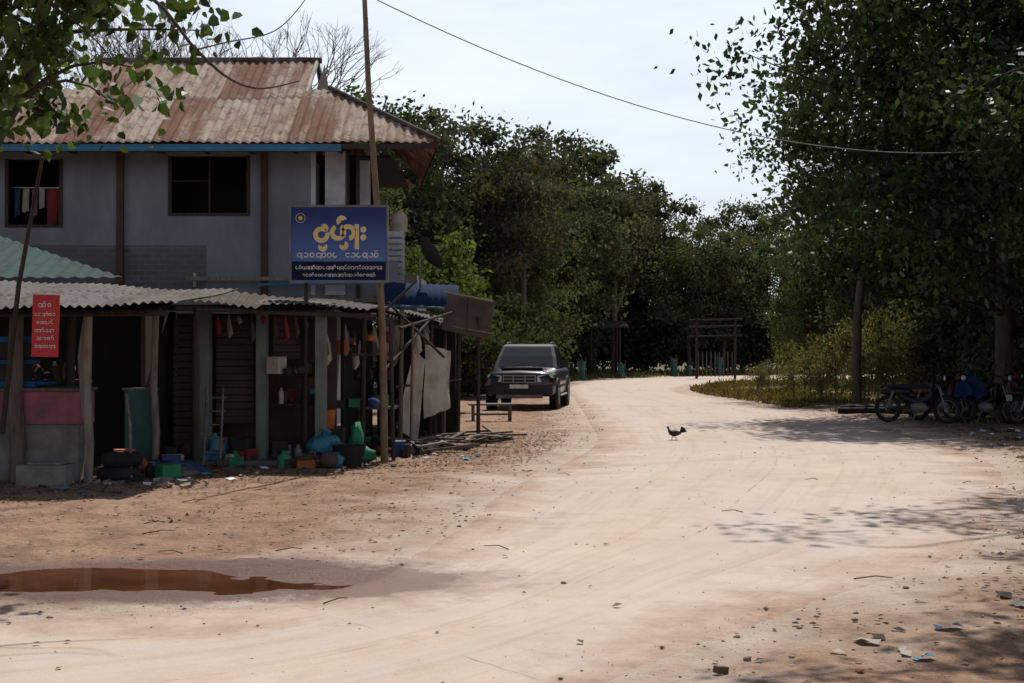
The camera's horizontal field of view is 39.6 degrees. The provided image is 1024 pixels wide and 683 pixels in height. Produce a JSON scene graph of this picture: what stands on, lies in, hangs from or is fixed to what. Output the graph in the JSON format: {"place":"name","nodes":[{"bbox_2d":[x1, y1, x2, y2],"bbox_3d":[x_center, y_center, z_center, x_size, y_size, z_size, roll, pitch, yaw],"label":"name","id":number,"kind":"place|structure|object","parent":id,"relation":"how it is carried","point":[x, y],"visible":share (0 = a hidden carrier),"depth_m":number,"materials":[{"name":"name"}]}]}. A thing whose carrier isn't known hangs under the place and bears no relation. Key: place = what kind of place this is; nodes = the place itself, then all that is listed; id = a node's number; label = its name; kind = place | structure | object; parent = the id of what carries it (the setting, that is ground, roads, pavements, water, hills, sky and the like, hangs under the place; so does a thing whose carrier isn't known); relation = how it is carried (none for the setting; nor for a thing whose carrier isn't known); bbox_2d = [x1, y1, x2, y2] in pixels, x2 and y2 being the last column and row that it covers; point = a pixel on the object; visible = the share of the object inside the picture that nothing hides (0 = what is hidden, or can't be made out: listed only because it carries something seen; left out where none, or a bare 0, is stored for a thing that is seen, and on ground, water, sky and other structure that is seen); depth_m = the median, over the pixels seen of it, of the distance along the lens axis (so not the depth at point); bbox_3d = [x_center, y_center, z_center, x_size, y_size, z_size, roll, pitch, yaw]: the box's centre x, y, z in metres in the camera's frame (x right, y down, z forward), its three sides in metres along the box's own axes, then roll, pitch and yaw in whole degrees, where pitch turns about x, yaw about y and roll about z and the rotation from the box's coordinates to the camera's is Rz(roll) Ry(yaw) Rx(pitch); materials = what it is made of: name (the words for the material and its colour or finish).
{"place":"outdoors","nodes":[
{"label":"outdoors","id":0,"kind":"place"},
{"bbox_2d":[186,277,288,280],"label":"beam","id":1,"kind":"structure","parent":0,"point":[237,278],"depth_m":25.30,"materials":[{"name":"brown wood"}]},
{"bbox_2d":[316,261,398,294],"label":"balcony parapet","id":2,"kind":"structure","parent":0,"point":[368,289],"depth_m":25.62,"materials":[{"name":"grey paint"}]},
{"bbox_2d":[0,0,977,322],"label":"sky","id":3,"kind":"structure","parent":0,"point":[613,48],"materials":[{"name":"white"}]},
{"bbox_2d":[0,375,1004,682],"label":"road","id":4,"kind":"structure","parent":0,"point":[672,581],"depth_m":10.45,"materials":[{"name":"packed dirt"},{"name":"sand"}]},
{"bbox_2d":[0,567,352,594],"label":"puddle","id":5,"kind":"object","parent":4,"relation":"on","point":[91,579],"visible":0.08,"depth_m":9.88,"materials":[{"name":"liquid"}]},
{"bbox_2d":[0,361,1023,682],"bbox_3d":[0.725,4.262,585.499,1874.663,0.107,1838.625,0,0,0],"label":"ground","id":6,"kind":"structure","parent":0,"point":[810,647],"depth_m":11.37,"materials":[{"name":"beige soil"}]},
{"bbox_2d":[16,461,74,486],"bbox_3d":[-5.335,1.534,16.268,0.570,0.320,0.350,0,0,0],"label":"concrete block","id":7,"kind":"object","parent":6,"relation":"on","point":[48,473],"depth_m":16.09,"materials":[{"name":"grey concrete"}]},
{"bbox_2d":[0,387,97,480],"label":"pink counter","id":8,"kind":"object","parent":6,"relation":"on","point":[54,427],"visible":0.59,"depth_m":17.04,"materials":[{"name":"concrete"}]},
{"bbox_2d":[0,336,56,387],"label":"stack of blue crates","id":9,"kind":"object","parent":8,"relation":"on","point":[29,360],"visible":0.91,"depth_m":17.10,"materials":[{"name":"plastic"}]},
{"bbox_2d":[0,235,120,283],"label":"teal roof hut","id":10,"kind":"object","parent":6,"relation":"on","point":[39,263],"visible":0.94,"depth_m":19.91,"materials":[{"name":"metal"}]},
{"bbox_2d":[0,280,237,482],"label":"corrugated roof shack","id":11,"kind":"structure","parent":6,"relation":"on","point":[108,339],"depth_m":18.01,"materials":[{"name":"grey metal"}]},
{"bbox_2d":[0,157,43,434],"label":"leaning pole","id":12,"kind":"object","parent":11,"relation":"attached to","point":[12,341],"visible":1,"depth_m":16.11,"materials":[{"name":"brown wood"}]},
{"bbox_2d":[31,294,59,356],"bbox_3d":[-5.250,-0.177,16.061,0.318,0.708,0.129,0,0,0],"label":"red notice sign","id":13,"kind":"object","parent":11,"relation":"attached to","point":[45,323],"visible":1,"depth_m":16.00,"materials":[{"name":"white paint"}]},
{"bbox_2d":[96,466,141,480],"bbox_3d":[-4.750,1.598,17.193,0.540,0.180,0.540,0,0,0],"label":"tyre","id":14,"kind":"object","parent":6,"relation":"on","point":[114,473],"visible":0.81,"depth_m":16.98,"materials":[{"name":"black rubber"}]},
{"bbox_2d":[101,451,142,466],"bbox_3d":[-4.720,1.428,17.214,0.500,0.180,0.500,0,0,0],"label":"tyre","id":15,"kind":"object","parent":14,"relation":"on","point":[121,459],"visible":0.99,"depth_m":17.03,"materials":[{"name":"black rubber"}]},
{"bbox_2d":[0,8,249,88],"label":"bare tree","id":16,"kind":"object","parent":6,"relation":"on","point":[9,72],"visible":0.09,"depth_m":45.86,"materials":[{"name":"grey plant"}]},
{"bbox_2d":[75,476,199,488],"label":"litter","id":17,"kind":"object","parent":6,"relation":"on","point":[163,482],"visible":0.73,"depth_m":16.52,"materials":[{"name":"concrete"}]},
{"bbox_2d":[125,390,152,460],"bbox_3d":[-4.855,1.134,18.570,0.390,1.000,0.050,0,0,0],"label":"panel","id":18,"kind":"object","parent":6,"relation":"on","point":[141,418],"visible":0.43,"depth_m":18.55,"materials":[{"name":"teal paint"}]},
{"bbox_2d":[0,0,304,161],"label":"bodhi tree","id":19,"kind":"object","parent":6,"relation":"on","point":[45,40],"visible":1,"depth_m":10.86,"materials":[{"name":"green plant"}]},
{"bbox_2d":[0,152,341,424],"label":"walls","id":20,"kind":"structure","parent":6,"relation":"on","point":[163,249],"depth_m":25.61,"materials":[{"name":"grey paint"}]},
{"bbox_2d":[14,188,58,224],"bbox_3d":[-8.600,-2.445,25.871,0.920,0.675,0.040,0,0,0],"label":"laundry","id":21,"kind":"object","parent":20,"relation":"hanging from","point":[52,199],"visible":0.84,"depth_m":25.87,"materials":[{"name":"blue fabric"}]},
{"bbox_2d":[116,151,267,295],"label":"posts","id":22,"kind":"object","parent":20,"relation":"attached to","point":[120,215],"visible":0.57,"depth_m":25.51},
{"bbox_2d":[9,155,409,187],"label":"ceiling","id":23,"kind":"structure","parent":20,"relation":"attached to","point":[390,174],"depth_m":26.56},
{"bbox_2d":[2,61,439,187],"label":"roof","id":24,"kind":"structure","parent":20,"relation":"on","point":[219,108],"depth_m":25.85,"materials":[{"name":"brown metal"}]},
{"bbox_2d":[101,57,321,63],"bbox_3d":[-5.949,-5.543,28.026,4.402,0.132,0.120,0,0,0],"label":"ridge cap","id":25,"kind":"object","parent":24,"relation":"on","point":[235,59],"visible":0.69,"depth_m":27.98,"materials":[{"name":"brown metal"}]},
{"bbox_2d":[1,144,438,190],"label":"fascia","id":26,"kind":"structure","parent":24,"relation":"attached to","point":[205,147],"depth_m":24.55,"materials":[{"name":"blue paint"}]},
{"bbox_2d":[30,85,441,141],"bbox_3d":[-5.970,-4.121,25.614,9.524,1.386,2.254,0,0,0],"label":"hip cap","id":27,"kind":"object","parent":24,"relation":"on","point":[388,115],"visible":0.71,"depth_m":25.46,"materials":[{"name":"brown metal"}]},
{"bbox_2d":[311,295,377,303],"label":"balcony floor","id":28,"kind":"structure","parent":20,"relation":"attached to","point":[369,299],"depth_m":25.60,"materials":[{"name":"concrete"}]},
{"bbox_2d":[320,166,373,204],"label":"balcony back","id":29,"kind":"structure","parent":28,"relation":"on","point":[352,185],"depth_m":26.81,"materials":[{"name":"black"}]},
{"bbox_2d":[13,5,404,96],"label":"bare tree","id":30,"kind":"object","parent":6,"relation":"on","point":[140,50],"visible":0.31,"depth_m":44.75,"materials":[{"name":"grey plant"}]},
{"bbox_2d":[202,388,226,465],"bbox_3d":[-4.040,1.147,19.245,0.312,1.032,0.527,0,0,0],"label":"ladder","id":31,"kind":"object","parent":6,"relation":"on","point":[221,424],"visible":0.98,"depth_m":19.25,"materials":[{"name":"grey metal"}]},
{"bbox_2d":[158,289,394,467],"bbox_3d":[-3.540,0.439,21.448,3.321,2.517,7.100,0,0,0],"label":"shop stall","id":32,"kind":"object","parent":6,"relation":"on","point":[246,352],"visible":0.91,"depth_m":19.96,"materials":[{"name":"paint"}]},
{"bbox_2d":[0,430,569,509],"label":"leaf litter","id":33,"kind":"object","parent":6,"relation":"on","point":[243,468],"visible":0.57,"depth_m":18.47,"materials":[{"name":"brown plant"}]},
{"bbox_2d":[305,428,344,452],"bbox_3d":[-2.570,1.457,19.685,0.586,0.511,0.472,0,0,0],"label":"cyan plastic bag","id":34,"kind":"object","parent":6,"relation":"on","point":[324,441],"visible":0.45,"depth_m":19.57,"materials":[{"name":"blue plastic"}]},
{"bbox_2d":[289,205,388,451],"bbox_3d":[-2.400,-0.085,19.751,1.370,3.610,0.120,0,0,0],"label":"shop signboard","id":35,"kind":"object","parent":6,"relation":"on","point":[338,243],"visible":1,"depth_m":19.71,"materials":[{"name":"blue paint"}]},
{"bbox_2d":[325,152,369,297],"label":"balcony column","id":36,"kind":"structure","parent":6,"relation":"on","point":[336,178],"depth_m":25.56,"materials":[{"name":"white paint"}]},
{"bbox_2d":[331,444,366,466],"bbox_3d":[-2.200,1.537,19.193,0.490,0.280,0.490,0,0,0],"label":"black basin","id":37,"kind":"object","parent":6,"relation":"on","point":[352,455],"visible":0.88,"depth_m":19.02,"materials":[{"name":"plastic"}]},
{"bbox_2d":[349,421,376,462],"bbox_3d":[-2.170,1.413,19.796,0.407,0.590,0.601,0,0,-31],"label":"green net bag","id":38,"kind":"object","parent":6,"relation":"on","point":[356,435],"visible":0.44,"depth_m":19.89,"materials":[{"name":"green plastic"}]},
{"bbox_2d":[362,0,395,461],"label":"bamboo utility pole","id":39,"kind":"object","parent":6,"relation":"on","point":[383,374],"visible":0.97,"depth_m":19.80,"materials":[{"name":"brown wood"}]},
{"bbox_2d":[377,0,1008,153],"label":"power cable","id":40,"kind":"object","parent":39,"relation":"attached to","point":[663,112],"visible":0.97,"depth_m":22.54,"materials":[{"name":"black rubber"}]},
{"bbox_2d":[302,281,461,457],"bbox_3d":[-1.789,0.416,23.619,1.937,2.644,6.749,0,0,12],"label":"market stall","id":41,"kind":"object","parent":6,"relation":"on","point":[427,379],"visible":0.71,"depth_m":22.61,"materials":[{"name":"brown wood"}]},
{"bbox_2d":[335,78,435,211],"bbox_3d":[-4.575,-2.533,38.801,4.375,9.023,3.957,0,0,-15],"label":"garden tree","id":42,"kind":"object","parent":6,"relation":"on","point":[396,158],"visible":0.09,"depth_m":38.29,"materials":[{"name":"green plant"}]},
{"bbox_2d":[373,188,419,367],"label":"young tree","id":43,"kind":"object","parent":6,"relation":"on","point":[391,208],"visible":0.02,"depth_m":42.57,"materials":[{"name":"green plant"}]},
{"bbox_2d":[385,231,425,324],"bbox_3d":[-2.065,-0.150,27.551,0.630,3.750,2.900,0,0,0],"label":"extension","id":44,"kind":"object","parent":6,"relation":"on","point":[404,278],"visible":0.25,"depth_m":26.11,"materials":[{"name":"paint"}]},
{"bbox_2d":[384,282,459,308],"bbox_3d":[-1.604,0.321,25.228,1.644,2.787,0.929,0,0,-17],"label":"blue striped awning","id":45,"kind":"object","parent":6,"relation":"on","point":[432,296],"visible":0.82,"depth_m":24.91,"materials":[{"name":"fabric"}]},
{"bbox_2d":[419,236,443,288],"bbox_3d":[-1.421,-1.315,25.050,0.438,1.065,0.614,0,0,0],"label":"satellite dish","id":46,"kind":"object","parent":45,"relation":"attached to","point":[430,252],"visible":0.99,"depth_m":24.92,"materials":[{"name":"metal"}]},
{"bbox_2d":[366,90,483,273],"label":"broadleaf tree","id":47,"kind":"object","parent":6,"relation":"on","point":[417,202],"visible":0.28,"depth_m":51.14,"materials":[{"name":"green plant"}]},
{"bbox_2d":[375,334,500,391],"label":"shrub","id":48,"kind":"object","parent":6,"relation":"on","point":[471,345],"visible":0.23,"depth_m":44.21,"materials":[{"name":"green plant"}]},
{"bbox_2d":[371,425,526,454],"bbox_3d":[-0.999,1.586,22.759,2.078,0.301,4.928,0,0,5],"label":"scrap timber pile","id":49,"kind":"object","parent":6,"relation":"on","point":[443,443],"visible":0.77,"depth_m":22.80,"materials":[{"name":"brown wood"}]},
{"bbox_2d":[405,231,499,324],"bbox_3d":[-1.827,-0.451,35.956,3.876,4.864,3.390,0,0,33],"label":"young tree","id":50,"kind":"object","parent":6,"relation":"on","point":[452,271],"visible":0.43,"depth_m":35.63,"materials":[{"name":"green plant"}]},
{"bbox_2d":[439,291,494,442],"bbox_3d":[-0.752,0.445,23.591,0.954,2.567,0.674,0,0,0],"label":"plywood panel shelter","id":51,"kind":"object","parent":6,"relation":"on","point":[472,316],"visible":0.81,"depth_m":23.49,"materials":[{"name":"brown wood"}]},
{"bbox_2d":[403,101,550,320],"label":"broadleaf tree","id":52,"kind":"object","parent":6,"relation":"on","point":[489,136],"visible":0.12,"depth_m":59.47,"materials":[{"name":"green plant"}]},
{"bbox_2d":[456,324,532,395],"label":"shrub","id":53,"kind":"object","parent":6,"relation":"on","point":[503,339],"visible":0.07,"depth_m":45.30,"materials":[{"name":"green plant"}]},
{"bbox_2d":[1,406,1023,682],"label":"fallen leaves","id":54,"kind":"object","parent":6,"relation":"on","point":[503,554],"depth_m":12.24,"materials":[{"name":"brown plant"}]},
{"bbox_2d":[456,137,590,317],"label":"tall tree","id":55,"kind":"object","parent":6,"relation":"on","point":[512,182],"visible":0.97,"depth_m":56.39,"materials":[{"name":"green plant"}]},
{"bbox_2d":[485,342,569,409],"bbox_3d":[0.467,0.930,38.175,2.212,1.831,4.855,0,0,7],"label":"parked car","id":56,"kind":"object","parent":6,"relation":"on","point":[530,371],"visible":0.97,"depth_m":36.50,"materials":[{"name":"black paint"}]},
{"bbox_2d":[34,434,1023,671],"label":"scattered litter","id":57,"kind":"object","parent":6,"relation":"on","point":[901,648],"visible":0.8,"depth_m":8.96,"materials":[{"name":"plastic"}]},
{"bbox_2d":[491,293,581,370],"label":"shrub","id":58,"kind":"object","parent":6,"relation":"on","point":[539,331],"visible":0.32,"depth_m":51.44,"materials":[{"name":"green plant"}]},
{"bbox_2d":[487,178,621,340],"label":"acacia tree","id":59,"kind":"object","parent":6,"relation":"on","point":[539,269],"visible":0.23,"depth_m":65.45,"materials":[{"name":"green plant"}]},
{"bbox_2d":[506,298,617,359],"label":"shrub","id":60,"kind":"object","parent":6,"relation":"on","point":[597,335],"visible":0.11,"depth_m":81.07,"materials":[{"name":"green plant"}]},
{"bbox_2d":[478,117,646,326],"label":"broadleaf tree","id":61,"kind":"object","parent":6,"relation":"on","point":[602,158],"visible":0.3,"depth_m":77.12,"materials":[{"name":"green plant"}]},
{"bbox_2d":[558,321,628,375],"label":"wooden shelter","id":62,"kind":"object","parent":6,"relation":"on","point":[619,325],"visible":0.43,"depth_m":79.45,"materials":[{"name":"brown wood"}]},
{"bbox_2d":[527,136,679,373],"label":"broadleaf tree","id":63,"kind":"object","parent":6,"relation":"on","point":[607,179],"visible":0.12,"depth_m":86.94,"materials":[{"name":"green plant"}]},
{"bbox_2d":[571,302,664,372],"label":"shrub","id":64,"kind":"object","parent":6,"relation":"on","point":[632,328],"visible":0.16,"depth_m":89.16,"materials":[{"name":"green plant"}]},
{"bbox_2d":[574,189,667,373],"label":"tall tree","id":65,"kind":"object","parent":6,"relation":"on","point":[657,228],"visible":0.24,"depth_m":83.38,"materials":[{"name":"green plant"}]},
{"bbox_2d":[374,367,919,385],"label":"grass","id":66,"kind":"structure","parent":6,"relation":"on","point":[633,373],"depth_m":81.03,"materials":[{"name":"green plant"}]},
{"bbox_2d":[607,172,704,371],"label":"broadleaf tree","id":67,"kind":"object","parent":6,"relation":"on","point":[686,209],"visible":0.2,"depth_m":91.00,"materials":[{"name":"green plant"}]},
{"bbox_2d":[624,304,720,371],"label":"shrub","id":68,"kind":"object","parent":6,"relation":"on","point":[666,335],"visible":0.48,"depth_m":89.58,"materials":[{"name":"green plant"}]},
{"bbox_2d":[636,216,757,372],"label":"acacia tree","id":69,"kind":"object","parent":6,"relation":"on","point":[696,285],"visible":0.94,"depth_m":87.13,"materials":[{"name":"green plant"}]},
{"bbox_2d":[670,309,756,371],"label":"shrub","id":70,"kind":"object","parent":6,"relation":"on","point":[710,347],"visible":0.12,"depth_m":91.33,"materials":[{"name":"green plant"}]},
{"bbox_2d":[689,318,741,378],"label":"bamboo gate","id":71,"kind":"structure","parent":6,"relation":"on","point":[696,326],"depth_m":74.01,"materials":[{"name":"brown wood"}]},
{"bbox_2d":[664,216,776,372],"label":"broadleaf tree","id":72,"kind":"object","parent":6,"relation":"on","point":[748,285],"visible":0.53,"depth_m":88.40,"materials":[{"name":"green plant"}]},
{"bbox_2d":[695,195,786,370],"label":"broadleaf tree","id":73,"kind":"object","parent":6,"relation":"on","point":[723,219],"visible":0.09,"depth_m":95.57,"materials":[{"name":"green plant"}]},
{"bbox_2d":[713,307,776,371],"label":"shrub","id":74,"kind":"object","parent":6,"relation":"on","point":[748,348],"visible":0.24,"depth_m":92.76,"materials":[{"name":"green plant"}]},
{"bbox_2d":[737,335,782,370],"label":"shrub","id":75,"kind":"object","parent":6,"relation":"on","point":[761,353],"visible":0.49,"depth_m":93.12,"materials":[{"name":"green plant"}]},
{"bbox_2d":[726,211,830,370],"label":"acacia tree","id":76,"kind":"object","parent":6,"relation":"on","point":[769,241],"visible":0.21,"depth_m":91.37,"materials":[{"name":"green plant"}]},
{"bbox_2d":[763,338,819,389],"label":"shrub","id":77,"kind":"object","parent":6,"relation":"on","point":[789,352],"visible":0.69,"depth_m":51.95,"materials":[{"name":"green plant"}]},
{"bbox_2d":[772,349,826,394],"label":"roadside weeds","id":78,"kind":"object","parent":6,"relation":"on","point":[807,362],"visible":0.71,"depth_m":47.35,"materials":[{"name":"green plant"}]},
{"bbox_2d":[749,236,863,380],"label":"roadside tree","id":79,"kind":"object","parent":6,"relation":"on","point":[784,335],"visible":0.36,"depth_m":62.39,"materials":[{"name":"green plant"}]},
{"bbox_2d":[810,348,862,398],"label":"roadside weeds","id":80,"kind":"object","parent":6,"relation":"on","point":[826,365],"visible":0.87,"depth_m":43.88,"materials":[{"name":"green plant"}]},
{"bbox_2d":[654,0,1023,416],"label":"shade tree","id":81,"kind":"object","parent":6,"relation":"on","point":[880,32],"visible":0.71,"depth_m":32.40,"materials":[{"name":"green plant"}]},
{"bbox_2d":[806,318,879,392],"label":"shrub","id":82,"kind":"object","parent":6,"relation":"on","point":[845,342],"visible":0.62,"depth_m":47.88,"materials":[{"name":"green plant"}]},
{"bbox_2d":[852,221,870,403],"bbox_3d":[9.226,-0.683,37.544,0.519,5.111,0.340,0,0,0],"label":"cut tree trunk","id":83,"kind":"object","parent":6,"relation":"on","point":[856,359],"visible":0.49,"depth_m":37.46,"materials":[{"name":"brown plant"}]},
{"bbox_2d":[805,230,920,386],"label":"roadside tree","id":84,"kind":"object","parent":6,"relation":"on","point":[834,312],"visible":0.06,"depth_m":57.69,"materials":[{"name":"green plant"}]},
{"bbox_2d":[714,2,1023,336],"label":"shade tree","id":85,"kind":"object","parent":6,"relation":"on","point":[887,289],"visible":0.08,"depth_m":42.46,"materials":[{"name":"green plant"}]},
{"bbox_2d":[844,303,905,387],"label":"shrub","id":86,"kind":"object","parent":6,"relation":"on","point":[892,324],"visible":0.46,"depth_m":49.98,"materials":[{"name":"green plant"}]},
{"bbox_2d":[838,404,913,413],"bbox_3d":[8.994,1.643,34.716,2.216,0.228,1.204,0,0,0],"label":"black pipe pile","id":87,"kind":"object","parent":6,"relation":"on","point":[855,408],"visible":0.48,"depth_m":34.37,"materials":[{"name":"plastic"}]},
{"bbox_2d":[749,390,1023,441],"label":"roadside grass","id":88,"kind":"structure","parent":6,"relation":"on","point":[983,420],"depth_m":31.11,"materials":[{"name":"green plant"}]},
{"bbox_2d":[861,346,921,394],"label":"roadside weeds","id":89,"kind":"object","parent":6,"relation":"on","point":[886,362],"visible":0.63,"depth_m":41.94,"materials":[{"name":"green plant"}]},
{"bbox_2d":[862,298,934,365],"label":"shrub","id":90,"kind":"object","parent":6,"relation":"on","point":[907,314],"visible":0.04,"depth_m":51.57,"materials":[{"name":"green plant"}]},
{"bbox_2d":[883,359,928,393],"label":"roadside weeds","id":91,"kind":"object","parent":6,"relation":"on","point":[910,376],"visible":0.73,"depth_m":38.98,"materials":[{"name":"green plant"}]},
{"bbox_2d":[874,364,960,422],"bbox_3d":[8.600,1.100,30.195,1.824,1.266,0.760,0,0,30],"label":"motorcycle","id":92,"kind":"object","parent":6,"relation":"on","point":[903,392],"visible":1,"depth_m":30.15,"materials":[{"name":"black metal"}]},
{"bbox_2d":[872,297,991,378],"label":"shrub","id":93,"kind":"object","parent":6,"relation":"on","point":[900,338],"visible":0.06,"depth_m":45.70,"materials":[{"name":"green plant"}]},
{"bbox_2d":[907,363,976,422],"bbox_3d":[9.300,1.103,30.795,0.760,1.266,1.824,0,0,-35],"label":"motorcycle","id":94,"kind":"object","parent":6,"relation":"on","point":[921,392],"visible":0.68,"depth_m":30.47,"materials":[{"name":"black metal"}]},
{"bbox_2d":[895,308,994,394],"bbox_3d":[12.695,0.533,39.959,3.745,2.955,4.782,0,0,9],"label":"shrub","id":95,"kind":"object","parent":6,"relation":"on","point":[941,341],"visible":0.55,"depth_m":39.69,"materials":[{"name":"green plant"}]},
{"bbox_2d":[888,0,1023,262],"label":"shade tree","id":96,"kind":"object","parent":6,"relation":"on","point":[994,119],"visible":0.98,"depth_m":27.45,"materials":[{"name":"green plant"}]},
{"bbox_2d":[942,364,1023,423],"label":"motorcycle","id":97,"kind":"object","parent":6,"relation":"on","point":[987,404],"visible":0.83,"depth_m":29.93,"materials":[{"name":"black metal"}]},
{"bbox_2d":[944,371,989,399],"bbox_3d":[9.750,0.938,30.496,0.740,0.622,1.079,0,0,0],"label":"blue tarp cover","id":98,"kind":"object","parent":97,"relation":"on","point":[963,389],"visible":0.91,"depth_m":30.15,"materials":[{"name":"blue plastic"}]},
{"bbox_2d":[1006,385,1023,424],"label":"motorcycle","id":99,"kind":"object","parent":6,"relation":"on","point":[1018,393],"visible":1,"depth_m":29.52,"materials":[{"name":"black metal"}]},
{"bbox_2d":[689,379,1019,407],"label":"verge grass","id":100,"kind":"structure","parent":0,"point":[742,393],"depth_m":46.45,"materials":[{"name":"green plant"}]},
{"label":"floor","id":101,"kind":"structure","parent":0,"visible":0},
{"bbox_2d":[9,166,245,224],"bbox_3d":[-6.925,-2.074,26.835,6.310,2.489,0.050,0,0,0],"label":"partition","id":102,"kind":"object","parent":101,"relation":"on","point":[228,189],"depth_m":26.81,"materials":[{"name":"black"}]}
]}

